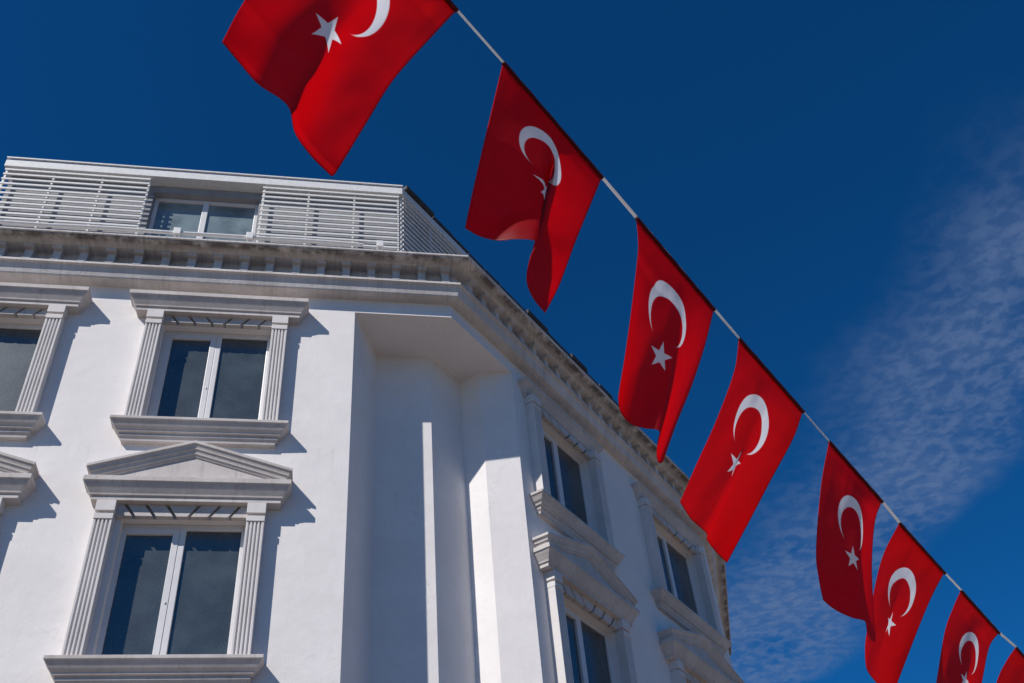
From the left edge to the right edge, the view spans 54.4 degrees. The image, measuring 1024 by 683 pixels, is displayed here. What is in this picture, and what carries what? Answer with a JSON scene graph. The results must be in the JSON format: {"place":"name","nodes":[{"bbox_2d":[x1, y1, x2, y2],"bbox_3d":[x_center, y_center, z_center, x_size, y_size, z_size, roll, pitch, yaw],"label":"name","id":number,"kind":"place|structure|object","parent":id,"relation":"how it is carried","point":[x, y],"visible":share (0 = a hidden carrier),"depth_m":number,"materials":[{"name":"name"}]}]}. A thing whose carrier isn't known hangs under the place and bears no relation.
{"place":"outdoors","nodes":[
{"label":"outdoors","id":0,"kind":"place"},
{"bbox_2d":[0,156,744,682],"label":"white building","id":1,"kind":"structure","parent":0,"point":[254,428],"depth_m":13.57,"materials":[{"name":"paint"}]},
{"bbox_2d":[0,451,39,520],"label":"window pediment","id":2,"kind":"structure","parent":1,"relation":"in","point":[18,475],"depth_m":11.53,"materials":[{"name":"white stone"}]},
{"bbox_2d":[0,282,91,440],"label":"window","id":3,"kind":"structure","parent":1,"relation":"in","point":[27,351],"depth_m":13.20,"materials":[{"name":"white stone"}]},
{"bbox_2d":[43,440,292,682],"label":"window","id":4,"kind":"structure","parent":1,"relation":"in","point":[181,603],"depth_m":11.39,"materials":[{"name":"white plastic"}]},
{"bbox_2d":[146,198,258,241],"bbox_3d":[-5.473,-1.871,17.565,1.830,1.795,0.070,3,-43,-10],"label":"window","id":5,"kind":"structure","parent":1,"relation":"in","point":[167,214],"depth_m":17.88,"materials":[{"name":"white plastic"}]},
{"bbox_2d":[110,289,308,447],"bbox_3d":[-4.011,0.385,13.266,2.416,2.440,0.455,3,-43,-10],"label":"window","id":6,"kind":"structure","parent":1,"relation":"in","point":[216,389],"depth_m":13.40,"materials":[{"name":"white plastic"}]},
{"bbox_2d":[518,376,624,570],"bbox_3d":[0.881,2.148,15.761,0.395,2.440,2.470,-27,-46,21],"label":"window","id":7,"kind":"structure","parent":1,"relation":"in","point":[559,498],"depth_m":15.85,"materials":[{"name":"white plastic"}]},
{"bbox_2d":[532,532,639,682],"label":"window","id":8,"kind":"structure","parent":1,"relation":"in","point":[572,569],"depth_m":14.14,"materials":[{"name":"white paint"}]},
{"bbox_2d":[631,481,731,656],"bbox_3d":[3.062,4.239,18.305,0.395,2.440,2.847,-27,-46,21],"label":"window","id":9,"kind":"structure","parent":1,"relation":"in","point":[673,593],"depth_m":18.42,"materials":[{"name":"white paint"}]},
{"bbox_2d":[657,627,744,682],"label":"window pediment","id":10,"kind":"structure","parent":1,"relation":"in","point":[692,657],"depth_m":16.57,"materials":[{"name":"white paint"}]},
{"bbox_2d":[0,0,1023,682],"label":"sky","id":11,"kind":"structure","parent":0,"point":[842,181],"materials":[{"name":"blue"}]},
{"bbox_2d":[457,10,1017,648],"bbox_3d":[2.663,1.363,6.366,0.050,2.759,22.413,-31,-48,25],"label":"rope","id":12,"kind":"object","parent":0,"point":[623,202],"visible":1,"depth_m":4.66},
{"bbox_2d":[222,0,458,175],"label":"bunting flag","id":13,"kind":"object","parent":12,"relation":"hanging from","point":[327,72],"visible":1,"depth_m":3.46,"materials":[{"name":"red fabric"}]},
{"bbox_2d":[465,61,603,312],"bbox_3d":[0.122,-0.546,3.972,0.212,1.188,0.822,-30,-47,24],"label":"bunting flag","id":14,"kind":"object","parent":12,"relation":"hanging from","point":[539,177],"visible":1,"depth_m":3.93,"materials":[{"name":"red fabric"}]},
{"bbox_2d":[618,217,715,462],"bbox_3d":[0.693,0.045,4.570,0.344,1.082,0.765,-30,-48,25],"label":"bunting flag","id":15,"kind":"object","parent":12,"relation":"hanging from","point":[673,308],"visible":1,"depth_m":4.52,"materials":[{"name":"red fabric"}]},
{"bbox_2d":[680,337,804,562],"bbox_3d":[1.200,0.538,5.105,0.621,0.935,0.815,-22,-45,17],"label":"bunting flag","id":16,"kind":"object","parent":12,"relation":"hanging from","point":[750,438],"visible":1,"depth_m":5.11,"materials":[{"name":"red fabric"}]},
{"bbox_2d":[816,441,883,641],"bbox_3d":[1.927,1.127,5.525,0.245,1.079,0.919,-34,-49,27],"label":"bunting flag","id":17,"kind":"object","parent":12,"relation":"hanging from","point":[850,500],"visible":1,"depth_m":5.47,"materials":[{"name":"red fabric"}]},
{"bbox_2d":[865,523,945,682],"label":"bunting flag","id":18,"kind":"object","parent":12,"relation":"hanging from","point":[911,571],"visible":0.95,"depth_m":6.13,"materials":[{"name":"red fabric"}]},
{"bbox_2d":[936,591,1000,682],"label":"bunting flag","id":19,"kind":"object","parent":12,"relation":"hanging from","point":[972,632],"visible":1,"depth_m":6.64,"materials":[{"name":"red fabric"}]},
{"bbox_2d":[996,648,1023,682],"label":"bunting flag","id":20,"kind":"object","parent":12,"relation":"hanging from","point":[1012,670],"visible":1,"depth_m":7.20,"materials":[{"name":"red fabric"}]}
]}

